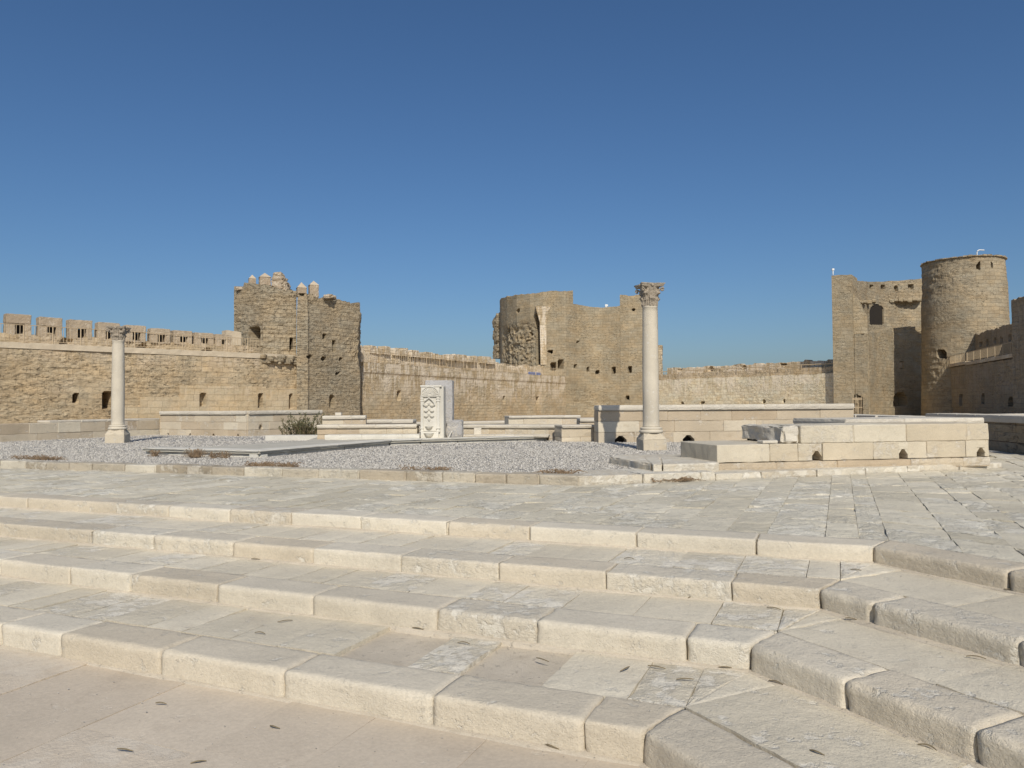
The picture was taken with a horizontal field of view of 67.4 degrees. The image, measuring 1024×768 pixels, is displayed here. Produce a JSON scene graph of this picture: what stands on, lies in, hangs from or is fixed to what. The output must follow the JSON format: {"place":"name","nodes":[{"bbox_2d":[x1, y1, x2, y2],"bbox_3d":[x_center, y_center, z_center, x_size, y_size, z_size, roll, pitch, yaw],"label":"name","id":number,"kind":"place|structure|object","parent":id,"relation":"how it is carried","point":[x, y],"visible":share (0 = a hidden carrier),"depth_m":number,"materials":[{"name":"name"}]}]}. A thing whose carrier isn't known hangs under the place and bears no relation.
{"place":"outdoors","nodes":[
{"label":"outdoors","id":0,"kind":"place"},
{"bbox_2d":[0,644,649,767],"bbox_3d":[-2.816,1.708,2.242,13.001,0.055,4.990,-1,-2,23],"label":"pavement","id":1,"kind":"structure","parent":0,"point":[186,725],"depth_m":3.79,"materials":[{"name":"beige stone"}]},
{"bbox_2d":[2,570,996,767],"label":"grit","id":2,"kind":"object","parent":1,"relation":"on","point":[485,739],"visible":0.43,"depth_m":3.71,"materials":[{"name":"stone"}]},
{"bbox_2d":[325,434,420,439],"bbox_3d":[-3.562,1.362,19.770,2.416,0.139,0.504,0,-2,0],"label":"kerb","id":3,"kind":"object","parent":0,"point":[363,436],"visible":0.92,"depth_m":19.53,"materials":[{"name":"beige stone"}]},
{"bbox_2d":[0,575,986,767],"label":"blown sand","id":4,"kind":"structure","parent":0,"point":[505,642],"depth_m":4.63,"materials":[{"name":"beige sand"}]},
{"bbox_2d":[0,432,993,474],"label":"gravel ground","id":5,"kind":"structure","parent":0,"point":[588,454],"depth_m":15.95,"materials":[{"name":"grey gravel"}]},
{"bbox_2d":[7,454,67,459],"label":"dry weeds","id":6,"kind":"object","parent":5,"relation":"on","point":[43,457],"visible":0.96,"depth_m":14.24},
{"bbox_2d":[0,418,159,441],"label":"ruined wall","id":7,"kind":"structure","parent":5,"relation":"on","point":[61,429],"depth_m":24.31,"materials":[{"name":"stone"}]},
{"bbox_2d":[105,326,131,442],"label":"column","id":8,"kind":"structure","parent":5,"relation":"on","point":[117,432],"depth_m":21.17,"materials":[{"name":"stone"}]},
{"bbox_2d":[147,450,163,456],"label":"dry weeds","id":9,"kind":"object","parent":5,"relation":"on","point":[155,454],"visible":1,"depth_m":14.98,"materials":[{"name":"brown plant"}]},
{"bbox_2d":[181,448,207,457],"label":"dry weeds","id":10,"kind":"object","parent":5,"relation":"on","point":[197,453],"visible":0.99,"depth_m":14.54,"materials":[{"name":"brown plant"}]},
{"bbox_2d":[207,450,238,457],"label":"dry weeds","id":11,"kind":"object","parent":5,"relation":"on","point":[212,455],"visible":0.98,"depth_m":14.35,"materials":[{"name":"brown plant"}]},
{"bbox_2d":[159,410,322,435],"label":"garden wall","id":12,"kind":"structure","parent":5,"relation":"on","point":[233,423],"depth_m":26.26,"materials":[{"name":"stone"}]},
{"bbox_2d":[242,460,303,466],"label":"dry weeds","id":13,"kind":"object","parent":5,"relation":"on","point":[267,463],"visible":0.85,"depth_m":12.09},
{"bbox_2d":[265,435,316,440],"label":"marble kerb","id":14,"kind":"structure","parent":5,"relation":"on","point":[287,437],"depth_m":21.91,"materials":[{"name":"beige stone"}]},
{"bbox_2d":[278,411,329,434],"bbox_3d":[-6.116,1.236,23.398,2.049,0.860,1.404,0,-2,0],"label":"bush","id":15,"kind":"object","parent":5,"relation":"on","point":[306,429],"visible":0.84,"depth_m":23.28,"materials":[{"name":"green plant"}]},
{"bbox_2d":[322,415,366,423],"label":"basin wall","id":16,"kind":"structure","parent":5,"relation":"on","point":[348,419],"depth_m":23.27,"materials":[{"name":"stone"}]},
{"bbox_2d":[142,436,548,457],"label":"marble platform","id":17,"kind":"structure","parent":5,"relation":"on","point":[259,450],"depth_m":16.97,"materials":[{"name":"grey stone"}]},
{"bbox_2d":[317,424,419,438],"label":"marble coped wall","id":18,"kind":"structure","parent":17,"relation":"on","point":[323,430],"depth_m":20.07,"materials":[{"name":"stone"}]},
{"bbox_2d":[420,380,463,437],"bbox_3d":[-1.876,0.656,20.325,1.141,1.538,1.441,0,-2,0],"label":"stone slab","id":19,"kind":"object","parent":17,"relation":"on","point":[437,408],"depth_m":19.78,"materials":[{"name":"white stone"}]},
{"bbox_2d":[463,434,549,436],"bbox_3d":[-0.157,1.401,20.840,2.366,0.074,0.357,-1,-2,10],"label":"curved bench","id":20,"kind":"object","parent":17,"relation":"on","point":[481,435],"visible":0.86,"depth_m":20.71,"materials":[{"name":"stone"}]},
{"bbox_2d":[367,419,416,423],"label":"coped wall","id":21,"kind":"structure","parent":5,"relation":"on","point":[391,421],"depth_m":24.53,"materials":[{"name":"stone"}]},
{"bbox_2d":[398,464,454,470],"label":"dry weeds","id":22,"kind":"object","parent":5,"relation":"on","point":[429,468],"visible":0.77,"depth_m":11.31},
{"bbox_2d":[416,421,504,431],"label":"step wall","id":23,"kind":"structure","parent":5,"relation":"on","point":[482,422],"depth_m":29.25,"materials":[{"name":"stone"}]},
{"bbox_2d":[463,424,560,439],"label":"stone wall","id":24,"kind":"structure","parent":5,"relation":"on","point":[509,428],"depth_m":21.35,"materials":[{"name":"stone"}]},
{"bbox_2d":[504,415,580,423],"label":"back low wall","id":25,"kind":"structure","parent":5,"relation":"on","point":[547,419],"depth_m":27.22,"materials":[{"name":"stone"}]},
{"bbox_2d":[537,468,586,473],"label":"dry weeds","id":26,"kind":"object","parent":5,"relation":"on","point":[560,471],"visible":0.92,"depth_m":10.57,"materials":[{"name":"beige plant"}]},
{"bbox_2d":[554,424,593,441],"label":"end block wall","id":27,"kind":"structure","parent":5,"relation":"on","point":[573,432],"depth_m":20.08,"materials":[{"name":"stone"}]},
{"bbox_2d":[577,418,593,424],"bbox_3d":[2.580,1.424,25.562,0.764,0.589,1.299,0,-2,0],"label":"coping stub","id":28,"kind":"object","parent":5,"relation":"on","point":[585,421],"visible":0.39,"depth_m":24.98,"materials":[{"name":"stone"}]},
{"bbox_2d":[634,282,666,450],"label":"column","id":29,"kind":"structure","parent":5,"relation":"on","point":[651,436],"depth_m":16.07,"materials":[{"name":"stone"}]},
{"bbox_2d":[594,403,853,442],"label":"coped wall","id":30,"kind":"structure","parent":5,"relation":"on","point":[677,423],"depth_m":19.63,"materials":[{"name":"stone"}]},
{"bbox_2d":[0,453,1023,562],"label":"terrace paving","id":31,"kind":"structure","parent":0,"point":[980,512],"depth_m":8.65,"materials":[{"name":"beige stone"}]},
{"bbox_2d":[651,476,705,482],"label":"dry weeds","id":32,"kind":"object","parent":31,"relation":"on","point":[685,478],"visible":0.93,"depth_m":10.43,"materials":[{"name":"beige plant"}]},
{"bbox_2d":[0,536,1023,668],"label":"blown sand","id":33,"kind":"structure","parent":0,"point":[919,639],"depth_m":5.28,"materials":[{"name":"beige sand"}]},
{"bbox_2d":[0,506,1023,594],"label":"blown sand","id":34,"kind":"structure","parent":0,"point":[641,548],"depth_m":6.62,"materials":[{"name":"beige sand"}]},
{"bbox_2d":[0,0,1023,374],"label":"sky","id":35,"kind":"structure","parent":0,"point":[427,165],"materials":[{"name":"blue"}]},
{"bbox_2d":[488,417,593,420],"bbox_3d":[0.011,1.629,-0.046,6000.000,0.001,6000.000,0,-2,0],"label":"ground","id":36,"kind":"structure","parent":0,"point":[504,420],"depth_m":86.53,"materials":[{"name":"beige stone"}]},
{"bbox_2d":[0,313,296,423],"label":"citadel wall","id":37,"kind":"structure","parent":36,"relation":"on","point":[48,380],"depth_m":49.58,"materials":[{"name":"stone"}]},
{"bbox_2d":[0,323,253,352],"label":"battlements","id":38,"kind":"object","parent":37,"relation":"on","point":[159,347],"visible":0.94,"depth_m":48.71,"materials":[{"name":"beige stone"}]},
{"bbox_2d":[234,272,361,424],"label":"square tower","id":39,"kind":"structure","parent":36,"relation":"on","point":[326,361],"depth_m":58.14,"materials":[{"name":"beige stone"}]},
{"bbox_2d":[360,345,565,421],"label":"citadel wall","id":40,"kind":"structure","parent":36,"relation":"on","point":[392,390],"depth_m":82.39,"materials":[{"name":"beige stone"}]},
{"bbox_2d":[363,350,563,375],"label":"battlements","id":41,"kind":"object","parent":40,"relation":"on","point":[439,366],"visible":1,"depth_m":80.75,"materials":[{"name":"beige stone"}]},
{"bbox_2d":[0,578,973,767],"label":"stone step","id":42,"kind":"object","parent":36,"relation":"on","point":[494,688],"visible":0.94,"depth_m":4.11,"materials":[{"name":"beige stone"}]},
{"bbox_2d":[0,537,1023,767],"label":"stone step","id":43,"kind":"object","parent":42,"relation":"on","point":[969,708],"visible":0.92,"depth_m":4.66,"materials":[{"name":"stone"},{"name":"paving"}]},
{"bbox_2d":[0,508,1023,666],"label":"stone step","id":44,"kind":"object","parent":43,"relation":"on","point":[978,620],"visible":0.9,"depth_m":5.67,"materials":[{"name":"beige stone"}]},
{"bbox_2d":[0,492,1023,592],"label":"stone step","id":45,"kind":"object","parent":44,"relation":"on","point":[990,571],"visible":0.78,"depth_m":6.50,"materials":[{"name":"beige stone"}]},
{"bbox_2d":[917,743,936,750],"bbox_3d":[1.743,1.518,3.221,0.016,0.012,0.076,1,-2,-40],"label":"fallen leaf","id":46,"kind":"object","parent":42,"relation":"on","point":[926,744],"visible":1,"depth_m":3.23,"materials":[{"name":"brown plant"}]},
{"bbox_2d":[492,290,662,416],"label":"round tower","id":47,"kind":"structure","parent":36,"relation":"on","point":[594,354],"depth_m":106.64,"materials":[{"name":"beige stone"}]},
{"bbox_2d":[659,359,833,404],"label":"citadel wall","id":48,"kind":"structure","parent":36,"relation":"on","point":[805,384],"depth_m":89.04,"materials":[{"name":"beige stone"}]},
{"bbox_2d":[659,363,832,372],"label":"battlements","id":49,"kind":"object","parent":48,"relation":"on","point":[749,367],"visible":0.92,"depth_m":88.95,"materials":[{"name":"beige stone"}]},
{"bbox_2d":[831,275,921,415],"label":"gate tower","id":50,"kind":"structure","parent":36,"relation":"on","point":[877,338],"depth_m":87.00,"materials":[{"name":"stone"}]},
{"bbox_2d":[920,254,1009,415],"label":"drum tower","id":51,"kind":"structure","parent":36,"relation":"on","point":[965,299],"depth_m":80.85,"materials":[{"name":"beige stone"}]},
{"bbox_2d":[949,324,1013,413],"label":"citadel wall","id":52,"kind":"structure","parent":36,"relation":"on","point":[982,385],"depth_m":71.06,"materials":[{"name":"stone"}]},
{"bbox_2d":[946,342,1011,363],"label":"battlements","id":53,"kind":"object","parent":52,"relation":"on","point":[974,355],"visible":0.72,"depth_m":68.75,"materials":[{"name":"beige stone"}]},
{"bbox_2d":[1011,296,1023,413],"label":"corner tower","id":54,"kind":"structure","parent":36,"relation":"on","point":[1017,310],"depth_m":60.19,"materials":[{"name":"beige stone"}]},
{"bbox_2d":[757,440,777,442],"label":"stone slab","id":55,"kind":"structure","parent":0,"point":[767,441],"depth_m":11.48,"materials":[{"name":"beige stone"}]},
{"bbox_2d":[758,450,1023,537],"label":"terrace ground","id":56,"kind":"structure","parent":0,"point":[999,452],"depth_m":16.27,"materials":[{"name":"beige stone"}]},
{"bbox_2d":[0,459,583,485],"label":"stone kerb","id":57,"kind":"structure","parent":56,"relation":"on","point":[533,478],"depth_m":11.55,"materials":[{"name":"beige stone"}]},
{"bbox_2d":[566,462,1001,485],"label":"stone plinth","id":58,"kind":"structure","parent":56,"relation":"on","point":[613,477],"depth_m":10.93,"materials":[{"name":"beige stone"}]},
{"bbox_2d":[609,454,718,470],"bbox_3d":[2.485,1.264,12.044,1.830,0.225,2.454,0,-2,0],"label":"stone landing","id":59,"kind":"object","parent":58,"relation":"on","point":[665,462],"visible":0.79,"depth_m":11.35,"materials":[{"name":"beige stone"}]},
{"bbox_2d":[681,422,989,469],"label":"block wall","id":60,"kind":"structure","parent":58,"relation":"on","point":[874,444],"depth_m":11.81,"materials":[{"name":"stone"}]},
{"bbox_2d":[793,417,983,423],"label":"slab wall","id":61,"kind":"structure","parent":56,"relation":"on","point":[883,419],"depth_m":14.78,"materials":[{"name":"stone"}]},
{"bbox_2d":[854,414,924,416],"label":"stepped wall","id":62,"kind":"structure","parent":56,"relation":"on","point":[862,415],"depth_m":25.60,"materials":[{"name":"stone"}]},
{"bbox_2d":[925,413,1023,453],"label":"shaded wall","id":63,"kind":"structure","parent":56,"relation":"on","point":[1006,432],"depth_m":16.77,"materials":[{"name":"stone"}]}
]}

